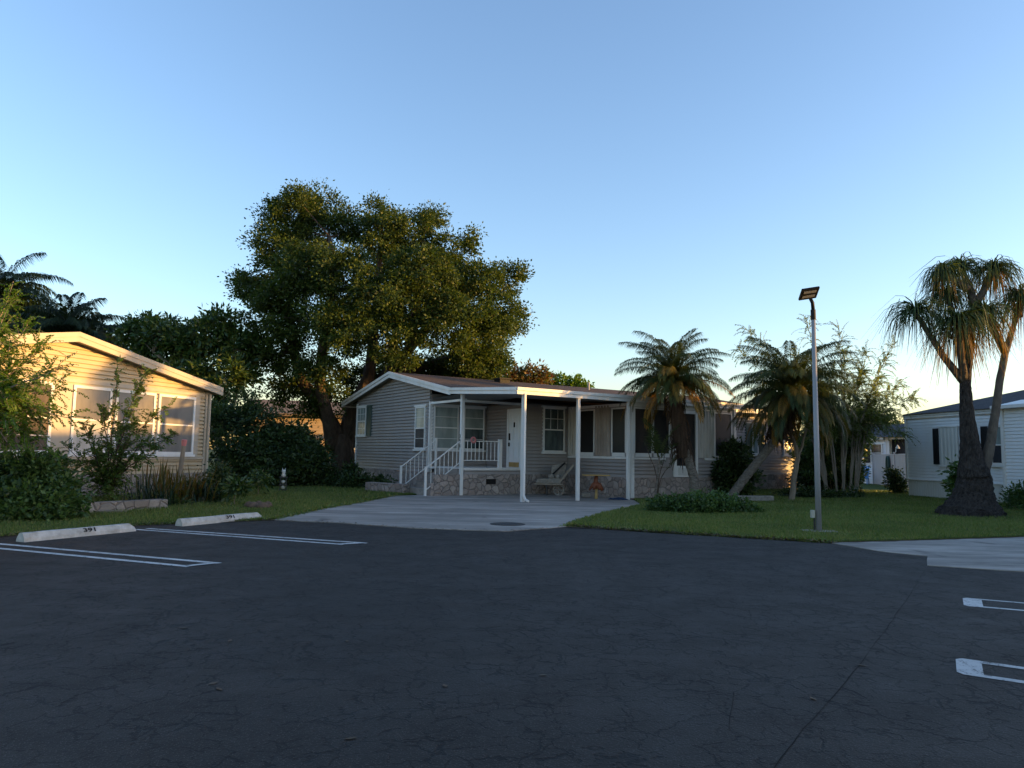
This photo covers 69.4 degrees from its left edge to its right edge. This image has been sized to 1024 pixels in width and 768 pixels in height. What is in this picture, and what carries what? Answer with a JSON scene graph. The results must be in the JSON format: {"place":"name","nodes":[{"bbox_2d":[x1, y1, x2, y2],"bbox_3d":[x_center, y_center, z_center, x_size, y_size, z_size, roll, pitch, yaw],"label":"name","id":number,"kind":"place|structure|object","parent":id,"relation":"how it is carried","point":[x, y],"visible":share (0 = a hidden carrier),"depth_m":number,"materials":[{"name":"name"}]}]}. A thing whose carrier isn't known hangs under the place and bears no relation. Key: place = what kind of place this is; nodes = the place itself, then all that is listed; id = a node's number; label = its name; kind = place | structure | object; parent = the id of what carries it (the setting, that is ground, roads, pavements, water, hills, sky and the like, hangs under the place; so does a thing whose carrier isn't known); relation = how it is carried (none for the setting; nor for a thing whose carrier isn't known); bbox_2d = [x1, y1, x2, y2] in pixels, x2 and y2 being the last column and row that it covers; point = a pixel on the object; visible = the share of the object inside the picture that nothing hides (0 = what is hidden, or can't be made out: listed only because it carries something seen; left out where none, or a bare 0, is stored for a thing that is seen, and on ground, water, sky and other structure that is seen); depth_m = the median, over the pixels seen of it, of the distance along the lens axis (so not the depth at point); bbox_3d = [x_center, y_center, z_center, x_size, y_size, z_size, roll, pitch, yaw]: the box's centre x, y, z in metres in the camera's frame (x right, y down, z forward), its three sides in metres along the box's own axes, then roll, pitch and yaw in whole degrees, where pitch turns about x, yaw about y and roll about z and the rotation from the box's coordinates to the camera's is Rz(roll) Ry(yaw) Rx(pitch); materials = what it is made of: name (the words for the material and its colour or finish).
{"place":"outdoors","nodes":[
{"label":"outdoors","id":0,"kind":"place"},
{"bbox_2d":[0,466,415,535],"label":"lawn","id":1,"kind":"structure","parent":0,"point":[295,489],"depth_m":17.50,"materials":[{"name":"plant"}]},
{"bbox_2d":[0,252,73,332],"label":"background palm","id":2,"kind":"object","parent":1,"relation":"on","point":[29,285],"visible":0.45,"depth_m":40.47,"materials":[{"name":"green plant"}]},
{"bbox_2d":[0,280,98,468],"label":"feathery tree","id":3,"kind":"object","parent":1,"relation":"on","point":[15,400],"visible":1,"depth_m":13.58,"materials":[{"name":"green plant"}]},
{"bbox_2d":[0,444,101,521],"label":"bush","id":4,"kind":"object","parent":1,"relation":"on","point":[40,486],"visible":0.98,"depth_m":14.59,"materials":[{"name":"green plant"}]},
{"bbox_2d":[1,291,126,345],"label":"background palm","id":5,"kind":"object","parent":1,"relation":"on","point":[73,319],"visible":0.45,"depth_m":37.67,"materials":[{"name":"green plant"}]},
{"bbox_2d":[0,280,128,349],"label":"background tree","id":6,"kind":"object","parent":1,"relation":"on","point":[25,298],"visible":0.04,"depth_m":40.87,"materials":[{"name":"green plant"}]},
{"bbox_2d":[88,312,131,351],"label":"background palm","id":7,"kind":"object","parent":1,"relation":"on","point":[102,327],"visible":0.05,"depth_m":40.94,"materials":[{"name":"plant"}]},
{"bbox_2d":[96,510,125,512],"bbox_3d":[-8.968,2.777,16.029,1.136,0.070,0.102,2,-5,-8],"label":"edging board","id":8,"kind":"object","parent":1,"relation":"on","point":[110,511],"visible":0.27,"depth_m":16.03,"materials":[{"name":"brown wood"}]},
{"bbox_2d":[0,332,223,496],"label":"sunlit home","id":9,"kind":"object","parent":1,"relation":"on","point":[188,417],"visible":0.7,"depth_m":21.86,"materials":[{"name":"beige"}]},
{"bbox_2d":[0,379,54,454],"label":"window","id":10,"kind":"structure","parent":9,"relation":"in","point":[44,398],"depth_m":19.47,"materials":[{"name":"white glass"}]},
{"bbox_2d":[67,385,112,456],"bbox_3d":[-11.917,1.059,20.920,0.130,1.975,1.400,-1,-6,19],"label":"window","id":11,"kind":"structure","parent":9,"relation":"in","point":[99,395],"depth_m":20.82,"materials":[{"name":"white glass"}]},
{"bbox_2d":[112,389,156,456],"bbox_3d":[-11.419,1.204,22.360,0.130,1.975,1.620,-1,-6,19],"label":"window","id":12,"kind":"structure","parent":9,"relation":"in","point":[148,401],"depth_m":22.57,"materials":[{"name":"white glass"}]},
{"bbox_2d":[154,394,195,456],"bbox_3d":[-10.879,1.361,23.921,0.130,1.975,1.700,-1,-6,19],"label":"window","id":13,"kind":"structure","parent":9,"relation":"in","point":[181,418],"depth_m":23.93,"materials":[{"name":"white glass"}]},
{"bbox_2d":[55,354,178,501],"bbox_3d":[-9.196,1.102,17.191,3.211,3.719,1.447,1,-5,0],"label":"slender tree","id":14,"kind":"object","parent":1,"relation":"on","point":[108,476],"visible":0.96,"depth_m":17.06,"materials":[{"name":"green plant"}]},
{"bbox_2d":[81,499,167,512],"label":"planter wall","id":15,"kind":"structure","parent":1,"relation":"on","point":[127,505],"depth_m":16.63,"materials":[{"name":"stone"}]},
{"bbox_2d":[0,516,271,535],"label":"lawn grass","id":16,"kind":"structure","parent":1,"relation":"on","point":[155,523],"depth_m":13.71,"materials":[{"name":"green plant"}]},
{"bbox_2d":[113,479,178,500],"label":"sword plant","id":17,"kind":"object","parent":1,"relation":"on","point":[147,496],"visible":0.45,"depth_m":17.84,"materials":[{"name":"green plant"}]},
{"bbox_2d":[121,460,172,498],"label":"sword plant","id":18,"kind":"object","parent":1,"relation":"on","point":[162,470],"visible":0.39,"depth_m":19.43,"materials":[{"name":"green plant"}]},
{"bbox_2d":[120,472,180,506],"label":"sword plant","id":19,"kind":"object","parent":1,"relation":"on","point":[171,495],"visible":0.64,"depth_m":18.05,"materials":[{"name":"green plant"}]},
{"bbox_2d":[145,494,194,504],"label":"bush","id":20,"kind":"object","parent":1,"relation":"on","point":[176,500],"visible":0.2,"depth_m":18.38,"materials":[{"name":"green plant"}]},
{"bbox_2d":[150,467,198,502],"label":"sword plant","id":21,"kind":"object","parent":1,"relation":"on","point":[175,489],"visible":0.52,"depth_m":19.02,"materials":[{"name":"green plant"}]},
{"bbox_2d":[178,439,186,493],"bbox_3d":[-9.529,2.448,21.264,0.440,1.713,0.148,-4,-7,43],"label":"garden stake","id":22,"kind":"object","parent":1,"relation":"on","point":[182,453],"visible":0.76,"depth_m":21.21,"materials":[{"name":"grey wood"}]},
{"bbox_2d":[92,302,277,467],"bbox_3d":[-14.972,0.303,33.200,8.347,8.220,5.090,1,-5,0],"label":"shade tree","id":23,"kind":"object","parent":1,"relation":"on","point":[221,338],"visible":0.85,"depth_m":32.80,"materials":[{"name":"green plant"}]},
{"bbox_2d":[170,465,230,501],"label":"sword plant","id":24,"kind":"object","parent":1,"relation":"on","point":[196,488],"visible":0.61,"depth_m":19.70,"materials":[{"name":"green plant"}]},
{"bbox_2d":[181,480,229,502],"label":"sword plant","id":25,"kind":"object","parent":1,"relation":"on","point":[202,497],"visible":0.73,"depth_m":19.69,"materials":[{"name":"green plant"}]},
{"bbox_2d":[179,460,236,501],"bbox_3d":[-8.383,2.773,20.260,1.809,1.414,1.654,1,-5,0],"label":"bush","id":26,"kind":"object","parent":1,"relation":"on","point":[220,473],"visible":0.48,"depth_m":20.38,"materials":[{"name":"green plant"}]},
{"bbox_2d":[218,471,258,504],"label":"sapling","id":27,"kind":"object","parent":1,"relation":"on","point":[237,490],"visible":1,"depth_m":18.92,"materials":[{"name":"green plant"}]},
{"bbox_2d":[208,386,289,486],"bbox_3d":[-10.898,2.037,29.581,3.815,4.248,5.258,4,-6,-33],"label":"shrub","id":28,"kind":"object","parent":1,"relation":"on","point":[234,420],"visible":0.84,"depth_m":29.14,"materials":[{"name":"green plant"}]},
{"bbox_2d":[245,465,274,493],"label":"sapling","id":29,"kind":"object","parent":1,"relation":"on","point":[261,478],"visible":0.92,"depth_m":22.69,"materials":[{"name":"green plant"}]},
{"bbox_2d":[256,502,269,507],"bbox_3d":[-6.037,2.948,17.937,0.306,0.150,0.306,3,-6,-22],"label":"garden rock","id":30,"kind":"object","parent":1,"relation":"on","point":[262,504],"visible":0.83,"depth_m":17.85,"materials":[{"name":"grey stone"}]},
{"bbox_2d":[279,468,287,490],"bbox_3d":[-7.978,3.320,25.805,0.280,0.800,0.280,3,-6,-17],"label":"lantern","id":31,"kind":"object","parent":1,"relation":"on","point":[283,475],"visible":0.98,"depth_m":25.74,"materials":[{"name":"metal"}]},
{"bbox_2d":[247,415,335,486],"bbox_3d":[-9.001,2.727,29.765,3.855,3.006,3.886,3,-6,-24],"label":"shrub","id":32,"kind":"object","parent":1,"relation":"on","point":[294,457],"visible":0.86,"depth_m":28.95,"materials":[{"name":"green plant"}]},
{"bbox_2d":[252,399,354,451],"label":"home","id":33,"kind":"object","parent":1,"relation":"on","point":[319,430],"visible":0.06,"depth_m":45.85,"materials":[{"name":"beige"}]},
{"bbox_2d":[287,435,342,486],"bbox_3d":[-7.980,3.092,29.599,2.953,2.324,2.808,-4,-7,43],"label":"shrub","id":34,"kind":"object","parent":1,"relation":"on","point":[326,479],"visible":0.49,"depth_m":29.40,"materials":[{"name":"green plant"}]},
{"bbox_2d":[270,494,394,519],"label":"lawn grass","id":35,"kind":"structure","parent":1,"relation":"on","point":[304,511],"depth_m":18.33,"materials":[{"name":"green plant"}]},
{"bbox_2d":[333,458,397,487],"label":"shrub","id":36,"kind":"object","parent":1,"relation":"on","point":[349,476],"visible":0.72,"depth_m":28.38,"materials":[{"name":"green plant"}]},
{"bbox_2d":[217,177,539,473],"bbox_3d":[-6.759,-2.853,37.142,16.314,15.428,13.820,1,-5,0],"label":"live oak","id":37,"kind":"object","parent":1,"relation":"on","point":[389,290],"visible":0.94,"depth_m":34.24,"materials":[{"name":"green plant"}]},
{"bbox_2d":[365,482,409,492],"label":"bed wall","id":38,"kind":"structure","parent":1,"relation":"on","point":[391,487],"depth_m":26.04,"materials":[{"name":"stone"}]},
{"bbox_2d":[208,449,215,465],"bbox_3d":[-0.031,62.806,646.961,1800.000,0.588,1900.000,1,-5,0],"label":"ground","id":39,"kind":"structure","parent":0,"point":[212,451],"depth_m":114.25,"materials":[{"name":"grey"}]},
{"bbox_2d":[501,358,558,384],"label":"background tree","id":40,"kind":"object","parent":39,"relation":"on","point":[538,375],"visible":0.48,"depth_m":51.68,"materials":[{"name":"green plant"}]},
{"bbox_2d":[341,371,797,501],"bbox_3d":[3.420,2.260,33.121,19.834,4.941,15.292,4,-6,-33],"label":"mobile home","id":41,"kind":"object","parent":39,"relation":"on","point":[416,432],"visible":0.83,"depth_m":27.16,"materials":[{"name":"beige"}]},
{"bbox_2d":[355,405,366,436],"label":"window","id":42,"kind":"structure","parent":41,"relation":"in","point":[361,410],"depth_m":33.26,"materials":[{"name":"white glass"}]},
{"bbox_2d":[413,404,427,450],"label":"window","id":43,"kind":"structure","parent":41,"relation":"in","point":[420,428],"depth_m":28.17,"materials":[{"name":"white glass"}]},
{"bbox_2d":[431,404,459,451],"bbox_3d":[-2.491,1.653,27.910,1.180,1.775,0.130,4,-6,-33],"label":"window","id":44,"kind":"structure","parent":41,"relation":"in","point":[446,416],"depth_m":27.89,"materials":[{"name":"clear glass"}]},
{"bbox_2d":[464,405,486,451],"bbox_3d":[-1.477,1.732,28.565,1.040,1.775,0.130,4,-6,-33],"label":"window","id":45,"kind":"structure","parent":41,"relation":"in","point":[474,423],"depth_m":28.57,"materials":[{"name":"grey glass"}]},
{"bbox_2d":[508,411,519,467],"bbox_3d":[0.100,2.028,27.122,0.140,2.080,0.780,4,-6,-33],"label":"front door","id":46,"kind":"structure","parent":41,"relation":"in","point":[514,416],"depth_m":27.11,"materials":[{"name":"white metal"}]},
{"bbox_2d":[541,405,566,453],"bbox_3d":[1.552,1.705,27.431,1.090,1.771,0.130,4,-6,-33],"label":"window","id":47,"kind":"structure","parent":41,"relation":"in","point":[553,420],"depth_m":27.41,"materials":[{"name":"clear glass"}]},
{"bbox_2d":[580,409,594,455],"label":"screen window","id":48,"kind":"structure","parent":41,"relation":"in","point":[587,417],"depth_m":26.84,"materials":[{"name":"black"}]},
{"bbox_2d":[611,407,625,456],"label":"screen window","id":49,"kind":"structure","parent":41,"relation":"in","point":[618,426],"depth_m":25.43,"materials":[{"name":"black"}]},
{"bbox_2d":[634,407,652,456],"bbox_3d":[4.464,1.640,25.171,0.856,1.680,0.050,4,-6,-33],"label":"screen window","id":50,"kind":"structure","parent":41,"relation":"in","point":[640,450],"depth_m":25.11,"materials":[{"name":"black"}]},
{"bbox_2d":[653,408,669,456],"bbox_3d":[5.175,1.695,25.628,0.829,1.680,0.050,4,-6,-33],"label":"screen window","id":51,"kind":"structure","parent":41,"relation":"in","point":[659,422],"depth_m":25.66,"materials":[{"name":"black"}]},
{"bbox_2d":[673,410,697,476],"bbox_3d":[6.152,2.109,26.209,1.180,2.360,0.086,4,-6,-33],"label":"screen door","id":52,"kind":"structure","parent":41,"relation":"in","point":[692,417],"depth_m":26.41,"materials":[{"name":"white"}]},
{"bbox_2d":[714,412,731,457],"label":"screen window","id":53,"kind":"structure","parent":41,"relation":"in","point":[720,428],"depth_m":27.31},
{"bbox_2d":[752,426,758,455],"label":"window","id":54,"kind":"structure","parent":41,"relation":"in","point":[756,449],"depth_m":33.50,"materials":[{"name":"grey glass"}]},
{"bbox_2d":[781,436,791,456],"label":"window","id":55,"kind":"structure","parent":41,"relation":"in","point":[785,448],"depth_m":34.64,"materials":[{"name":"white glass"}]},
{"bbox_2d":[548,370,597,388],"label":"background tree","id":56,"kind":"object","parent":39,"relation":"on","point":[562,379],"visible":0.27,"depth_m":54.72,"materials":[{"name":"green plant"}]},
{"bbox_2d":[850,405,903,423],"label":"background tree","id":57,"kind":"object","parent":39,"relation":"on","point":[900,421],"visible":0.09,"depth_m":74.68,"materials":[{"name":"green plant"}]},
{"bbox_2d":[903,390,1023,502],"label":"white home","id":58,"kind":"object","parent":39,"relation":"on","point":[935,431],"visible":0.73,"depth_m":28.14,"materials":[{"name":"white"}]},
{"bbox_2d":[992,425,1001,466],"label":"window","id":59,"kind":"structure","parent":58,"relation":"in","point":[997,458],"depth_m":25.71,"materials":[{"name":"clear glass"}]},
{"bbox_2d":[274,493,638,531],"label":"driveway","id":60,"kind":"structure","parent":0,"point":[477,513],"depth_m":18.11,"materials":[{"name":"concrete"}]},
{"bbox_2d":[490,522,524,525],"bbox_3d":[-0.091,2.872,15.138,0.720,0.022,0.720,1,-5,0],"label":"manhole cover","id":61,"kind":"object","parent":60,"relation":"on","point":[507,524],"visible":0.97,"depth_m":15.08,"materials":[{"name":"metal"}]},
{"bbox_2d":[534,465,573,494],"bbox_3d":[1.505,3.406,26.264,1.407,1.123,0.480,1,-5,4],"label":"lounge chair","id":62,"kind":"object","parent":60,"relation":"on","point":[548,481],"visible":0.99,"depth_m":26.05,"materials":[{"name":"wood"}]},
{"bbox_2d":[551,462,565,477],"bbox_3d":[1.626,3.068,26.361,0.642,0.586,0.295,1,-5,0],"label":"carved slab","id":63,"kind":"object","parent":62,"relation":"on","point":[559,469],"depth_m":26.39,"materials":[{"name":"stone"}]},
{"bbox_2d":[582,474,609,498],"bbox_3d":[2.777,3.394,24.439,0.900,0.793,0.420,1,-5,0],"label":"side table","id":64,"kind":"object","parent":60,"relation":"on","point":[596,485],"visible":1,"depth_m":24.37,"materials":[{"name":"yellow wood"}]},
{"bbox_2d":[0,520,1023,767],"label":"parking lot","id":65,"kind":"structure","parent":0,"point":[650,650],"depth_m":5.42,"materials":[{"name":"grey asphalt"}]},
{"bbox_2d":[16,523,135,541],"bbox_3d":[-7.000,2.396,11.993,0.205,0.138,1.918,-1,-6,25],"label":"wheel stop","id":66,"kind":"object","parent":65,"relation":"on","point":[67,533],"visible":1,"depth_m":11.81,"materials":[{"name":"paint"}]},
{"bbox_2d":[0,520,266,536],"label":"dirt edge","id":67,"kind":"object","parent":65,"relation":"on","point":[163,524],"visible":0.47,"depth_m":13.96,"materials":[{"name":"brown soil"}]},
{"bbox_2d":[175,512,260,525],"bbox_3d":[-5.764,2.671,14.679,0.204,0.138,2.018,-2,-6,26],"label":"wheel stop","id":68,"kind":"object","parent":65,"relation":"on","point":[204,520],"visible":1,"depth_m":14.41,"materials":[{"name":"paint"}]},
{"bbox_2d":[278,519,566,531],"bbox_3d":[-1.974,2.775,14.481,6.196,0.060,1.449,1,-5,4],"label":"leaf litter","id":69,"kind":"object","parent":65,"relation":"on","point":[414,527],"visible":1,"depth_m":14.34,"materials":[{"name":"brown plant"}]},
{"bbox_2d":[0,528,1023,682],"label":"stall markings","id":70,"kind":"object","parent":65,"relation":"on","point":[969,667],"visible":0.98,"depth_m":9.31,"materials":[{"name":"paint"}]},
{"bbox_2d":[567,526,1022,541],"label":"dirt edge","id":71,"kind":"object","parent":65,"relation":"on","point":[849,541],"visible":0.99,"depth_m":13.86,"materials":[{"name":"brown soil"}]},
{"bbox_2d":[774,570,924,767],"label":"asphalt seam","id":72,"kind":"object","parent":65,"relation":"on","point":[836,692],"visible":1,"depth_m":4.49,"materials":[{"name":"black asphalt"}]},
{"bbox_2d":[0,0,1023,448],"label":"sky","id":73,"kind":"structure","parent":0,"point":[664,170],"materials":[{"name":"blue"}]},
{"bbox_2d":[581,492,590,496],"bbox_3d":[2.536,3.800,25.339,0.300,0.158,0.220,1,-5,0],"label":"stone block","id":74,"kind":"object","parent":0,"point":[585,494],"depth_m":25.23,"materials":[{"name":"grey stone"}]},
{"bbox_2d":[566,483,1023,541],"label":"lawn","id":75,"kind":"structure","parent":0,"point":[873,487],"depth_m":16.65,"materials":[{"name":"plant"}]},
{"bbox_2d":[559,503,640,526],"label":"lawn grass","id":76,"kind":"structure","parent":75,"relation":"on","point":[578,518],"depth_m":16.49,"materials":[{"name":"green plant"}]},
{"bbox_2d":[643,441,676,498],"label":"twiggy shrub","id":77,"kind":"object","parent":75,"relation":"on","point":[673,458],"visible":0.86,"depth_m":23.81,"materials":[{"name":"brown plant"}]},
{"bbox_2d":[642,418,681,494],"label":"young palm","id":78,"kind":"object","parent":75,"relation":"on","point":[655,445],"visible":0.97,"depth_m":23.70,"materials":[{"name":"green plant"}]},
{"bbox_2d":[614,328,734,492],"bbox_3d":[5.296,1.121,24.365,3.816,5.691,3.781,1,-5,0],"label":"feather palm","id":79,"kind":"object","parent":75,"relation":"on","point":[673,377],"visible":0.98,"depth_m":24.00,"materials":[{"name":"green plant"}]},
{"bbox_2d":[564,522,841,542],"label":"lawn grass","id":80,"kind":"structure","parent":75,"relation":"on","point":[699,532],"depth_m":13.76,"materials":[{"name":"green plant"}]},
{"bbox_2d":[642,487,765,513],"bbox_3d":[5.160,3.095,19.498,2.873,0.726,2.541,6,-7,-44],"label":"ground cover plant","id":81,"kind":"object","parent":75,"relation":"on","point":[710,501],"visible":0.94,"depth_m":18.98,"materials":[{"name":"green plant"}]},
{"bbox_2d":[707,435,766,494],"bbox_3d":[8.153,3.003,26.954,2.311,2.383,1.844,1,-5,0],"label":"shrub","id":82,"kind":"object","parent":75,"relation":"on","point":[735,463],"visible":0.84,"depth_m":26.69,"materials":[{"name":"green plant"}]},
{"bbox_2d":[735,495,773,500],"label":"edging block","id":83,"kind":"structure","parent":75,"relation":"on","point":[760,497],"depth_m":24.53,"materials":[{"name":"concrete"}]},
{"bbox_2d":[729,324,841,489],"bbox_3d":[10.944,1.073,29.507,4.311,6.862,2.585,1,-5,0],"label":"feathery tree","id":84,"kind":"object","parent":75,"relation":"on","point":[823,472],"visible":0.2,"depth_m":29.38,"materials":[{"name":"green plant"}]},
{"bbox_2d":[720,336,863,495],"bbox_3d":[9.546,1.272,25.110,4.729,5.710,4.759,1,-5,0],"label":"feather palm","id":85,"kind":"object","parent":75,"relation":"on","point":[790,401],"visible":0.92,"depth_m":24.71,"materials":[{"name":"green plant"}]},
{"bbox_2d":[784,415,813,500],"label":"pale trunk tree","id":86,"kind":"object","parent":75,"relation":"on","point":[797,454],"visible":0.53,"depth_m":25.22,"materials":[{"name":"grey plant"}]},
{"bbox_2d":[778,314,840,492],"bbox_3d":[11.847,0.747,29.356,3.217,7.512,1.980,6,-7,-44],"label":"feathery tree","id":87,"kind":"object","parent":75,"relation":"on","point":[834,469],"visible":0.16,"depth_m":29.41,"materials":[{"name":"green plant"}]},
{"bbox_2d":[798,286,836,531],"bbox_3d":[6.137,0.483,14.891,0.687,4.950,0.384,1,-5,5],"label":"street lamp","id":88,"kind":"object","parent":75,"relation":"on","point":[810,293],"visible":0.85,"depth_m":14.87,"materials":[{"name":"grey metal"}]},
{"bbox_2d":[770,483,867,497],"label":"shrub","id":89,"kind":"object","parent":75,"relation":"on","point":[809,493],"visible":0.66,"depth_m":27.31,"materials":[{"name":"green plant"}]},
{"bbox_2d":[785,428,870,491],"bbox_3d":[14.082,3.045,32.887,5.084,3.835,3.211,6,-8,-44],"label":"shrub","id":90,"kind":"object","parent":75,"relation":"on","point":[801,479],"visible":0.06,"depth_m":31.85,"materials":[{"name":"green plant"}]},
{"bbox_2d":[786,404,879,489],"bbox_3d":[13.766,2.651,31.557,3.249,4.004,5.587,-3,-7,37],"label":"shrub","id":91,"kind":"object","parent":75,"relation":"on","point":[806,455],"visible":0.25,"depth_m":30.26,"materials":[{"name":"green plant"}]},
{"bbox_2d":[818,319,878,490],"bbox_3d":[13.258,1.036,29.341,2.311,6.977,2.588,1,-5,0],"label":"feathery tree","id":92,"kind":"object","parent":75,"relation":"on","point":[845,446],"visible":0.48,"depth_m":29.19,"materials":[{"name":"green plant"}]},
{"bbox_2d":[835,335,899,492],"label":"feathery tree","id":93,"kind":"object","parent":75,"relation":"on","point":[855,432],"visible":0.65,"depth_m":29.22,"materials":[{"name":"green plant"}]},
{"bbox_2d":[861,424,904,483],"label":"back cottage","id":94,"kind":"structure","parent":75,"relation":"on","point":[886,446],"depth_m":44.45,"materials":[{"name":"white"}]},
{"bbox_2d":[870,443,882,463],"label":"window","id":95,"kind":"structure","parent":94,"relation":"in","point":[877,450],"depth_m":44.56,"materials":[{"name":"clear glass"}]},
{"bbox_2d":[839,376,927,492],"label":"feathery tree","id":96,"kind":"object","parent":75,"relation":"on","point":[873,420],"visible":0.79,"depth_m":29.30,"materials":[{"name":"green plant"}]},
{"bbox_2d":[872,452,908,488],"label":"privacy fence","id":97,"kind":"object","parent":75,"relation":"on","point":[897,461],"visible":0.52,"depth_m":42.09,"materials":[{"name":"plastic"}]},
{"bbox_2d":[885,455,890,478],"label":"garden hose","id":98,"kind":"object","parent":97,"relation":"hanging from","point":[887,462],"visible":0.58,"depth_m":40.59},
{"bbox_2d":[881,465,908,493],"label":"shrub","id":99,"kind":"object","parent":75,"relation":"on","point":[895,479],"visible":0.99,"depth_m":31.78,"materials":[{"name":"green plant"}]},
{"bbox_2d":[863,252,1023,517],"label":"ponytail palm","id":100,"kind":"object","parent":75,"relation":"on","point":[973,493],"visible":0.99,"depth_m":19.90,"materials":[{"name":"green plant"}]},
{"bbox_2d":[937,454,958,499],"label":"shrub","id":101,"kind":"object","parent":75,"relation":"on","point":[951,478],"visible":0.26,"depth_m":22.15,"materials":[{"name":"green plant"}]},
{"bbox_2d":[998,480,1023,509],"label":"shrub","id":102,"kind":"object","parent":75,"relation":"on","point":[1014,499],"visible":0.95,"depth_m":22.26,"materials":[{"name":"green plant"}]},
{"bbox_2d":[833,536,1023,571],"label":"side road","id":103,"kind":"structure","parent":0,"point":[1003,554],"depth_m":11.97,"materials":[{"name":"concrete"}]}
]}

